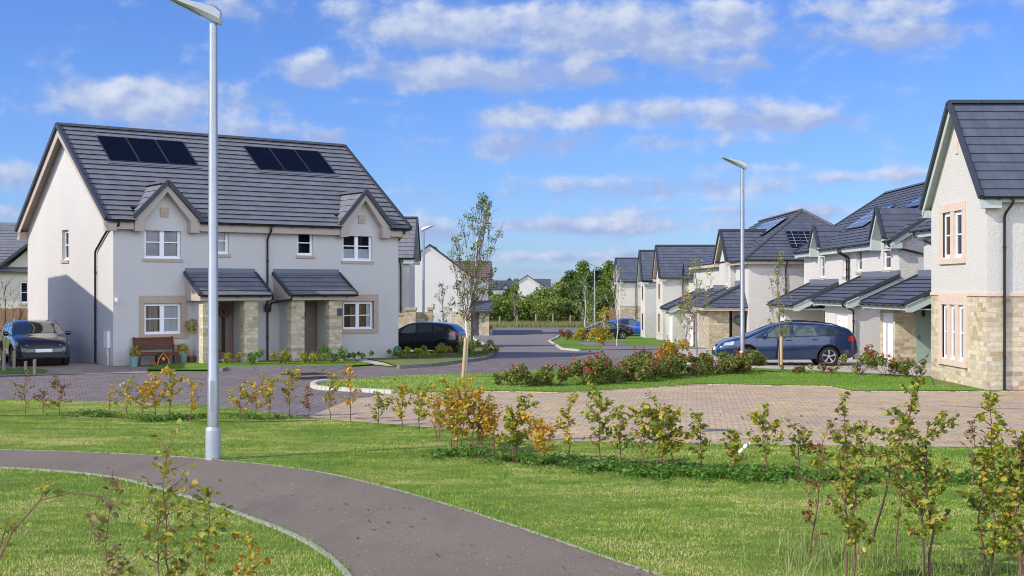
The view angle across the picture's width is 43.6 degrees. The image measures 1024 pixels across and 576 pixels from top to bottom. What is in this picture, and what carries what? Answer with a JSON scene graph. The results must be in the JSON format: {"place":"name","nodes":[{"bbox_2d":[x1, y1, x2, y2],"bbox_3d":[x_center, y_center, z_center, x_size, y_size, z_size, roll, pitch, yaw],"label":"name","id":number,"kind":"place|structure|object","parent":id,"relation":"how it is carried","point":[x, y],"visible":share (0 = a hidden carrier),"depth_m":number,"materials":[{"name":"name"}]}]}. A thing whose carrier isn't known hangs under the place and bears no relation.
{"place":"outdoors","nodes":[
{"label":"outdoors","id":0,"kind":"place"},
{"bbox_2d":[0,356,149,375],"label":"driveway","id":1,"kind":"structure","parent":0,"point":[73,367],"depth_m":40.58,"materials":[{"name":"asphalt"}]},
{"bbox_2d":[0,318,71,366],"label":"suv","id":2,"kind":"object","parent":1,"relation":"on","point":[42,342],"visible":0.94,"depth_m":42.36,"materials":[{"name":"black paint"}]},
{"bbox_2d":[146,359,372,369],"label":"lawn","id":3,"kind":"structure","parent":0,"point":[190,366],"depth_m":42.67,"materials":[{"name":"plant"}]},
{"bbox_2d":[0,450,657,575],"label":"path","id":4,"kind":"structure","parent":0,"point":[382,546],"depth_m":14.29,"materials":[{"name":"asphalt"}]},
{"bbox_2d":[0,446,678,575],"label":"edge grass","id":5,"kind":"structure","parent":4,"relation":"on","point":[435,500],"depth_m":14.68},
{"bbox_2d":[0,336,686,417],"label":"road","id":6,"kind":"structure","parent":0,"point":[89,387],"depth_m":34.80,"materials":[{"name":"asphalt"}]},
{"bbox_2d":[368,348,490,365],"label":"lawn","id":7,"kind":"structure","parent":0,"point":[399,360],"depth_m":47.93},
{"bbox_2d":[451,275,498,348],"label":"young tree","id":8,"kind":"object","parent":7,"relation":"on","point":[473,316],"visible":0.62,"depth_m":54.96,"materials":[{"name":"green plant"}]},
{"bbox_2d":[0,290,1023,575],"bbox_3d":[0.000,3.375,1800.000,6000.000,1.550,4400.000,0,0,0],"label":"ground","id":9,"kind":"structure","parent":0,"point":[576,516],"depth_m":15.30,"materials":[{"name":"plant"}]},
{"bbox_2d":[0,222,27,308],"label":"grey roofed house","id":10,"kind":"structure","parent":9,"relation":"on","point":[13,260],"depth_m":73.07,"materials":[{"name":"paint"}]},
{"bbox_2d":[0,307,27,340],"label":"timber fence","id":11,"kind":"object","parent":9,"relation":"on","point":[10,313],"visible":0.15,"depth_m":51.06,"materials":[{"name":"brown wood"}]},
{"bbox_2d":[0,475,115,558],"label":"sapling","id":12,"kind":"object","parent":9,"relation":"on","point":[13,521],"visible":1,"depth_m":7.60,"materials":[{"name":"green plant"}]},
{"bbox_2d":[80,470,129,575],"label":"sapling","id":13,"kind":"object","parent":9,"relation":"on","point":[99,535],"visible":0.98,"depth_m":7.86,"materials":[{"name":"green plant"}]},
{"bbox_2d":[139,366,172,415],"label":"sapling","id":14,"kind":"object","parent":9,"relation":"on","point":[150,393],"visible":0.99,"depth_m":25.47,"materials":[{"name":"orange plant"}]},
{"bbox_2d":[133,336,179,365],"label":"garden bench","id":15,"kind":"object","parent":9,"relation":"on","point":[173,352],"visible":0.9,"depth_m":43.26,"materials":[{"name":"brown wood"}]},
{"bbox_2d":[121,418,207,575],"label":"sapling","id":16,"kind":"object","parent":9,"relation":"on","point":[182,565],"visible":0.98,"depth_m":7.90,"materials":[{"name":"green plant"}]},
{"bbox_2d":[159,368,188,413],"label":"sapling","id":17,"kind":"object","parent":9,"relation":"on","point":[171,379],"visible":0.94,"depth_m":25.98,"materials":[{"name":"yellow plant"}]},
{"bbox_2d":[0,467,351,575],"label":"path edging","id":18,"kind":"object","parent":9,"relation":"on","point":[309,542],"visible":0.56,"depth_m":14.29,"materials":[{"name":"concrete"}]},
{"bbox_2d":[170,0,222,459],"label":"street lamp","id":19,"kind":"object","parent":9,"relation":"on","point":[211,12],"visible":0.99,"depth_m":19.34,"materials":[{"name":"metal"}]},
{"bbox_2d":[185,479,233,575],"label":"sapling","id":20,"kind":"object","parent":9,"relation":"on","point":[202,547],"visible":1,"depth_m":7.57,"materials":[{"name":"green plant"}]},
{"bbox_2d":[14,122,412,365],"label":"semi detached house","id":21,"kind":"structure","parent":9,"relation":"on","point":[111,226],"depth_m":46.19,"materials":[{"name":"paint"}]},
{"bbox_2d":[143,230,182,261],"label":"window","id":22,"kind":"structure","parent":21,"relation":"in","point":[159,246],"depth_m":43.73,"materials":[{"name":"plastic"}]},
{"bbox_2d":[139,296,186,337],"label":"window","id":23,"kind":"structure","parent":21,"relation":"in","point":[160,316],"depth_m":43.73,"materials":[{"name":"plastic"}]},
{"bbox_2d":[218,302,232,358],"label":"door","id":24,"kind":"structure","parent":21,"relation":"in","point":[225,325],"depth_m":45.12,"materials":[{"name":"wood"}]},
{"bbox_2d":[296,234,314,258],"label":"window","id":25,"kind":"structure","parent":21,"relation":"in","point":[304,242],"depth_m":47.38,"materials":[{"name":"plastic"}]},
{"bbox_2d":[305,301,316,355],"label":"door","id":26,"kind":"structure","parent":21,"relation":"in","point":[310,306],"depth_m":47.11,"materials":[{"name":"wood"}]},
{"bbox_2d":[341,236,373,263],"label":"window","id":27,"kind":"structure","parent":21,"relation":"in","point":[355,249],"depth_m":48.45,"materials":[{"name":"plastic"}]},
{"bbox_2d":[342,294,378,333],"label":"window","id":28,"kind":"structure","parent":21,"relation":"in","point":[356,314],"depth_m":48.45,"materials":[{"name":"plastic"}]},
{"bbox_2d":[232,529,274,575],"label":"sapling","id":29,"kind":"object","parent":9,"relation":"on","point":[235,535],"visible":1,"depth_m":7.65,"materials":[{"name":"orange plant"}]},
{"bbox_2d":[219,365,348,371],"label":"kerb","id":30,"kind":"structure","parent":9,"relation":"on","point":[277,367],"depth_m":40.86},
{"bbox_2d":[1,449,663,575],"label":"path edging","id":31,"kind":"object","parent":9,"relation":"on","point":[610,558],"visible":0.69,"depth_m":15.45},
{"bbox_2d":[338,359,361,421],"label":"sapling","id":32,"kind":"object","parent":9,"relation":"on","point":[349,386],"visible":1,"depth_m":24.66,"materials":[{"name":"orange plant"}]},
{"bbox_2d":[310,379,393,393],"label":"kerb","id":33,"kind":"structure","parent":9,"relation":"on","point":[313,385],"depth_m":32.16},
{"bbox_2d":[390,379,410,428],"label":"sapling","id":34,"kind":"object","parent":9,"relation":"on","point":[402,390],"visible":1,"depth_m":23.50,"materials":[{"name":"yellow plant"}]},
{"bbox_2d":[398,216,420,312],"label":"gable fronted house","id":35,"kind":"structure","parent":9,"relation":"on","point":[409,254],"depth_m":70.18,"materials":[{"name":"paint"}]},
{"bbox_2d":[398,307,433,350],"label":"garden wall","id":36,"kind":"structure","parent":9,"relation":"on","point":[410,315],"depth_m":62.90,"materials":[{"name":"stone"}]},
{"bbox_2d":[405,383,439,430],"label":"sapling","id":37,"kind":"object","parent":9,"relation":"on","point":[419,403],"visible":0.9,"depth_m":23.20,"materials":[{"name":"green plant"}]},
{"bbox_2d":[417,382,457,441],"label":"sapling","id":38,"kind":"object","parent":9,"relation":"on","point":[438,404],"visible":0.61,"depth_m":21.66,"materials":[{"name":"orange plant"}]},
{"bbox_2d":[397,348,494,368],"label":"kerb","id":39,"kind":"structure","parent":9,"relation":"on","point":[491,354],"depth_m":43.08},
{"bbox_2d":[415,244,492,335],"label":"white gable house","id":40,"kind":"structure","parent":9,"relation":"on","point":[437,267],"depth_m":112.00,"materials":[{"name":"paint"}]},
{"bbox_2d":[441,379,470,448],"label":"sapling","id":41,"kind":"object","parent":9,"relation":"on","point":[450,397],"visible":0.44,"depth_m":20.67,"materials":[{"name":"yellow plant"}]},
{"bbox_2d":[5,411,1017,574],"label":"fallen leaves","id":42,"kind":"object","parent":9,"relation":"on","point":[369,521],"visible":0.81,"depth_m":14.81,"materials":[{"name":"brown plant"}]},
{"bbox_2d":[46,409,1015,488],"bbox_3d":[-1.306,2.540,21.188,18.572,0.142,3.935,0,0,36],"label":"ground cover","id":43,"kind":"object","parent":9,"relation":"on","point":[651,469],"visible":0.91,"depth_m":17.98,"materials":[{"name":"green plant"}]},
{"bbox_2d":[517,275,550,298],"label":"white gable house","id":44,"kind":"structure","parent":9,"relation":"on","point":[528,285],"depth_m":205.00,"materials":[{"name":"paint"}]},
{"bbox_2d":[516,410,559,465],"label":"sapling","id":45,"kind":"object","parent":9,"relation":"on","point":[539,437],"visible":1,"depth_m":18.72,"materials":[{"name":"yellow plant"}]},
{"bbox_2d":[445,449,640,470],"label":"soil","id":46,"kind":"structure","parent":9,"relation":"on","point":[476,456],"depth_m":19.25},
{"bbox_2d":[431,375,482,446],"bbox_3d":[-0.876,1.984,20.287,0.822,1.235,0.582,0,0,10],"label":"sapling","id":47,"kind":"object","parent":46,"relation":"on","point":[459,402],"visible":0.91,"depth_m":20.25,"materials":[{"name":"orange plant"}]},
{"bbox_2d":[450,378,497,451],"bbox_3d":[-0.601,2.010,20.146,0.758,1.183,0.572,0,0,0],"label":"sapling","id":48,"kind":"object","parent":46,"relation":"on","point":[472,411],"visible":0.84,"depth_m":20.13,"materials":[{"name":"orange plant"}]},
{"bbox_2d":[468,386,502,446],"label":"sapling","id":49,"kind":"object","parent":46,"relation":"on","point":[495,423],"visible":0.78,"depth_m":20.14,"materials":[{"name":"orange plant"}]},
{"bbox_2d":[474,401,505,453],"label":"sapling","id":50,"kind":"object","parent":46,"relation":"on","point":[487,422],"visible":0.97,"depth_m":19.98,"materials":[{"name":"orange plant"}]},
{"bbox_2d":[499,392,539,460],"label":"sapling","id":51,"kind":"object","parent":46,"relation":"on","point":[511,427],"visible":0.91,"depth_m":19.15,"materials":[{"name":"green plant"}]},
{"bbox_2d":[556,392,578,461],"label":"sapling","id":52,"kind":"object","parent":46,"relation":"on","point":[571,399],"visible":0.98,"depth_m":18.99,"materials":[{"name":"yellow plant"}]},
{"bbox_2d":[581,379,615,460],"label":"sapling","id":53,"kind":"object","parent":46,"relation":"on","point":[602,427],"visible":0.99,"depth_m":18.67,"materials":[{"name":"green plant"}]},
{"bbox_2d":[606,404,637,463],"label":"sapling","id":54,"kind":"object","parent":46,"relation":"on","point":[618,415],"visible":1,"depth_m":18.26,"materials":[{"name":"green plant"}]},
{"bbox_2d":[625,405,655,465],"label":"sapling","id":55,"kind":"object","parent":46,"relation":"on","point":[643,429],"visible":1,"depth_m":18.16,"materials":[{"name":"green plant"}]},
{"bbox_2d":[489,319,608,327],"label":"dry grass","id":56,"kind":"structure","parent":9,"relation":"on","point":[526,324],"depth_m":135.44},
{"bbox_2d":[572,322,633,338],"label":"saloon car","id":57,"kind":"object","parent":9,"relation":"on","point":[624,331],"visible":0.59,"depth_m":101.29,"materials":[{"name":"black paint"}]},
{"bbox_2d":[613,257,640,321],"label":"gable fronted house","id":58,"kind":"structure","parent":9,"relation":"on","point":[631,304],"depth_m":122.00,"materials":[{"name":"paint"}]},
{"bbox_2d":[636,250,655,337],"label":"gable fronted house","id":59,"kind":"structure","parent":9,"relation":"on","point":[644,279],"depth_m":106.00,"materials":[{"name":"paint"}]},
{"bbox_2d":[638,390,680,464],"bbox_3d":[2.094,2.031,18.159,0.574,1.142,0.680,0,0,0],"label":"sapling","id":60,"kind":"object","parent":9,"relation":"on","point":[654,424],"visible":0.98,"depth_m":18.11,"materials":[{"name":"green plant"}]},
{"bbox_2d":[309,384,1023,446],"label":"parking bay","id":61,"kind":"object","parent":9,"relation":"on","point":[814,406],"visible":0.65,"depth_m":27.08,"materials":[{"name":"brick"}]},
{"bbox_2d":[656,405,694,463],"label":"sapling","id":62,"kind":"object","parent":9,"relation":"on","point":[680,444],"visible":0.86,"depth_m":18.17,"materials":[{"name":"green plant"}]},
{"bbox_2d":[652,245,714,339],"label":"gable fronted house","id":63,"kind":"structure","parent":9,"relation":"on","point":[670,266],"depth_m":96.86,"materials":[{"name":"paint"}]},
{"bbox_2d":[676,254,715,355],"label":"young tree","id":64,"kind":"object","parent":9,"relation":"on","point":[699,268],"visible":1,"depth_m":53.68,"materials":[{"name":"green plant"}]},
{"bbox_2d":[688,408,710,464],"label":"sapling","id":65,"kind":"object","parent":9,"relation":"on","point":[704,442],"visible":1,"depth_m":18.15,"materials":[{"name":"green plant"}]},
{"bbox_2d":[393,384,1023,393],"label":"kerb","id":66,"kind":"structure","parent":9,"relation":"on","point":[737,384],"depth_m":31.96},
{"bbox_2d":[720,428,747,467],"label":"sapling","id":67,"kind":"object","parent":9,"relation":"on","point":[735,442],"visible":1,"depth_m":17.94,"materials":[{"name":"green plant"}]},
{"bbox_2d":[660,208,833,348],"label":"hipped roof house","id":68,"kind":"structure","parent":9,"relation":"on","point":[787,233],"depth_m":67.62,"materials":[{"name":"paint"}]},
{"bbox_2d":[741,403,784,471],"bbox_3d":[3.530,2.081,17.676,0.646,1.039,0.418,0,0,-15],"label":"sapling","id":69,"kind":"object","parent":9,"relation":"on","point":[762,420],"visible":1,"depth_m":17.64,"materials":[{"name":"green plant"}]},
{"bbox_2d":[781,414,816,470],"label":"sapling","id":70,"kind":"object","parent":9,"relation":"on","point":[803,437],"visible":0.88,"depth_m":17.81,"materials":[{"name":"green plant"}]},
{"bbox_2d":[795,418,839,554],"bbox_3d":[2.980,1.931,12.429,0.395,1.339,0.370,0,0,0],"label":"sapling","id":71,"kind":"object","parent":9,"relation":"on","point":[820,451],"visible":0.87,"depth_m":12.42,"materials":[{"name":"green plant"}]},
{"bbox_2d":[808,391,878,575],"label":"sapling","id":72,"kind":"object","parent":9,"relation":"on","point":[851,526],"visible":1,"depth_m":11.37,"materials":[{"name":"green plant"}]},
{"bbox_2d":[766,181,930,358],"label":"semi detached house","id":73,"kind":"structure","parent":9,"relation":"on","point":[852,260],"depth_m":52.57,"materials":[{"name":"paint"}]},
{"bbox_2d":[735,520,1023,575],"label":"tall grass","id":74,"kind":"structure","parent":9,"relation":"on","point":[831,555],"depth_m":11.81,"materials":[{"name":"plant"}]},
{"bbox_2d":[871,398,919,560],"bbox_3d":[3.626,1.825,12.084,0.513,1.553,0.468,0,0,0],"label":"sapling","id":75,"kind":"object","parent":9,"relation":"on","point":[897,475],"visible":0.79,"depth_m":12.07,"materials":[{"name":"green plant"}]},
{"bbox_2d":[866,375,925,553],"bbox_3d":[3.690,1.712,12.311,0.572,1.780,0.371,0,0,0],"label":"sapling","id":76,"kind":"object","parent":9,"relation":"on","point":[917,381],"visible":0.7,"depth_m":12.31,"materials":[{"name":"green plant"}]},
{"bbox_2d":[886,409,960,575],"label":"sapling","id":77,"kind":"object","parent":9,"relation":"on","point":[934,522],"visible":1,"depth_m":11.37,"materials":[{"name":"green plant"}]},
{"bbox_2d":[858,100,1023,389],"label":"gable fronted house","id":78,"kind":"structure","parent":9,"relation":"on","point":[961,322],"depth_m":34.19,"materials":[{"name":"paint"}]},
{"bbox_2d":[883,313,892,362],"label":"garage door","id":79,"kind":"structure","parent":78,"relation":"in","point":[887,317],"depth_m":45.01,"materials":[{"name":"plastic"}]},
{"bbox_2d":[916,310,930,362],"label":"front door","id":80,"kind":"structure","parent":78,"relation":"in","point":[923,324],"depth_m":43.86,"materials":[{"name":"green metal"}]},
{"bbox_2d":[956,390,1013,575],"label":"sapling","id":81,"kind":"object","parent":9,"relation":"on","point":[986,456],"visible":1,"depth_m":11.53,"materials":[{"name":"green plant"}]},
{"bbox_2d":[983,407,1023,575],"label":"sapling","id":82,"kind":"object","parent":9,"relation":"on","point":[1012,495],"visible":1,"depth_m":11.44,"materials":[{"name":"green plant"}]},
{"bbox_2d":[0,0,1023,288],"label":"sky","id":83,"kind":"structure","parent":0,"point":[596,132],"materials":[{"name":"blue"}]},
{"bbox_2d":[473,327,665,357],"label":"road","id":84,"kind":"structure","parent":0,"point":[522,342],"depth_m":75.54,"materials":[{"name":"asphalt"}]},
{"bbox_2d":[552,335,681,349],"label":"lawn","id":85,"kind":"structure","parent":0,"point":[631,340],"depth_m":85.16,"materials":[{"name":"plant"}]},
{"bbox_2d":[318,365,973,391],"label":"lawn","id":86,"kind":"structure","parent":0,"point":[652,381],"depth_m":35.18,"materials":[{"name":"plant"}]},
{"bbox_2d":[447,192,502,376],"bbox_3d":[-1.038,-0.085,36.885,1.654,5.381,2.030,0,0,0],"label":"birch tree","id":87,"kind":"object","parent":86,"relation":"on","point":[484,216],"visible":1,"depth_m":36.88,"materials":[{"name":"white plant"}]},
{"bbox_2d":[509,363,554,385],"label":"hedge shrub","id":88,"kind":"object","parent":86,"relation":"on","point":[530,379],"visible":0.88,"depth_m":33.39,"materials":[{"name":"green plant"}]},
{"bbox_2d":[538,362,575,385],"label":"hedge shrub","id":89,"kind":"object","parent":86,"relation":"on","point":[564,373],"visible":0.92,"depth_m":33.67,"materials":[{"name":"green plant"}]},
{"bbox_2d":[554,354,611,384],"bbox_3d":[1.973,2.176,34.228,1.350,0.865,1.156,0,0,34],"label":"hedge shrub","id":90,"kind":"object","parent":86,"relation":"on","point":[597,372],"visible":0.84,"depth_m":34.02,"materials":[{"name":"green plant"}]},
{"bbox_2d":[584,350,650,380],"bbox_3d":[2.890,2.111,35.177,1.851,0.968,1.193,0,0,0],"label":"hedge shrub","id":91,"kind":"object","parent":86,"relation":"on","point":[630,365],"visible":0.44,"depth_m":35.02,"materials":[{"name":"green plant"}]},
{"bbox_2d":[620,346,668,378],"bbox_3d":[3.747,2.116,36.288,1.465,0.942,1.308,0,0,0],"label":"hedge shrub","id":92,"kind":"object","parent":86,"relation":"on","point":[659,367],"visible":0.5,"depth_m":36.11,"materials":[{"name":"green plant"}]},
{"bbox_2d":[654,334,690,358],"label":"hedge shrub","id":93,"kind":"object","parent":86,"relation":"on","point":[669,346],"visible":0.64,"depth_m":42.17,"materials":[{"name":"yellow plant"}]},
{"bbox_2d":[660,354,686,378],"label":"hedge shrub","id":94,"kind":"object","parent":86,"relation":"on","point":[672,370],"visible":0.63,"depth_m":36.15,"materials":[{"name":"green plant"}]},
{"bbox_2d":[654,348,709,376],"bbox_3d":[4.949,2.172,37.421,1.822,0.890,1.418,0,0,0],"label":"hedge shrub","id":95,"kind":"object","parent":86,"relation":"on","point":[690,358],"visible":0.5,"depth_m":37.26,"materials":[{"name":"green plant"}]},
{"bbox_2d":[690,350,743,374],"bbox_3d":[6.055,2.218,38.291,1.572,0.761,1.423,0,0,0],"label":"hedge shrub","id":96,"kind":"object","parent":86,"relation":"on","point":[734,361],"visible":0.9,"depth_m":37.94,"materials":[{"name":"green plant"}]},
{"bbox_2d":[716,349,767,371],"bbox_3d":[6.943,2.222,39.232,1.549,0.732,1.198,0,0,43],"label":"hedge shrub","id":97,"kind":"object","parent":86,"relation":"on","point":[752,356],"visible":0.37,"depth_m":39.00,"materials":[{"name":"green plant"}]},
{"bbox_2d":[764,249,792,365],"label":"young tree","id":98,"kind":"object","parent":86,"relation":"on","point":[777,293],"visible":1,"depth_m":42.28,"materials":[{"name":"green plant"}]},
{"bbox_2d":[839,343,878,374],"bbox_3d":[10.424,2.108,38.062,1.147,0.959,0.999,0,0,37],"label":"hedge shrub","id":99,"kind":"object","parent":86,"relation":"on","point":[861,359],"visible":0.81,"depth_m":37.86,"materials":[{"name":"green plant"}]},
{"bbox_2d":[865,351,899,375],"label":"hedge shrub","id":100,"kind":"object","parent":86,"relation":"on","point":[882,360],"visible":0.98,"depth_m":37.24,"materials":[{"name":"green plant"}]},
{"bbox_2d":[894,353,928,376],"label":"hedge shrub","id":101,"kind":"object","parent":86,"relation":"on","point":[902,369],"visible":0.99,"depth_m":36.97,"materials":[{"name":"green plant"}]},
{"bbox_2d":[678,348,930,375],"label":"driveway","id":102,"kind":"structure","parent":0,"point":[790,364],"depth_m":42.73,"materials":[{"name":"concrete"}]},
{"bbox_2d":[721,157,746,352],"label":"street lamp","id":103,"kind":"object","parent":102,"relation":"on","point":[740,164],"visible":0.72,"depth_m":42.54,"materials":[{"name":"metal"}]},
{"bbox_2d":[711,319,857,365],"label":"estate car","id":104,"kind":"object","parent":102,"relation":"on","point":[818,342],"visible":0.82,"depth_m":42.53,"materials":[{"name":"blue paint"}]},
{"label":"verge","id":105,"kind":"structure","parent":0,"visible":0},
{"bbox_2d":[489,295,512,321],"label":"bush","id":106,"kind":"object","parent":105,"relation":"on","point":[504,308],"visible":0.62,"depth_m":144.95,"materials":[{"name":"green plant"}]},
{"bbox_2d":[511,297,544,321],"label":"bush","id":107,"kind":"object","parent":105,"relation":"on","point":[527,303],"visible":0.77,"depth_m":145.68,"materials":[{"name":"green plant"}]},
{"bbox_2d":[534,301,574,322],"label":"tree","id":108,"kind":"object","parent":105,"relation":"on","point":[550,307],"visible":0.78,"depth_m":144.29,"materials":[{"name":"green plant"}]},
{"bbox_2d":[567,260,596,298],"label":"tree","id":109,"kind":"object","parent":105,"relation":"on","point":[584,271],"visible":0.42,"depth_m":154.47,"materials":[{"name":"green plant"}]},
{"bbox_2d":[584,284,616,321],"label":"tree","id":110,"kind":"object","parent":105,"relation":"on","point":[600,292],"visible":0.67,"depth_m":145.09,"materials":[{"name":"green plant"}]},
{"bbox_2d":[598,260,616,296],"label":"tree","id":111,"kind":"object","parent":105,"relation":"on","point":[608,268],"visible":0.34,"depth_m":149.54,"materials":[{"name":"green plant"}]},
{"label":"driveway","id":112,"kind":"structure","parent":0,"visible":0},
{"bbox_2d":[398,321,465,352],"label":"hatchback","id":113,"kind":"object","parent":112,"relation":"on","point":[430,335],"visible":0.63,"depth_m":56.59,"materials":[{"name":"black paint"}]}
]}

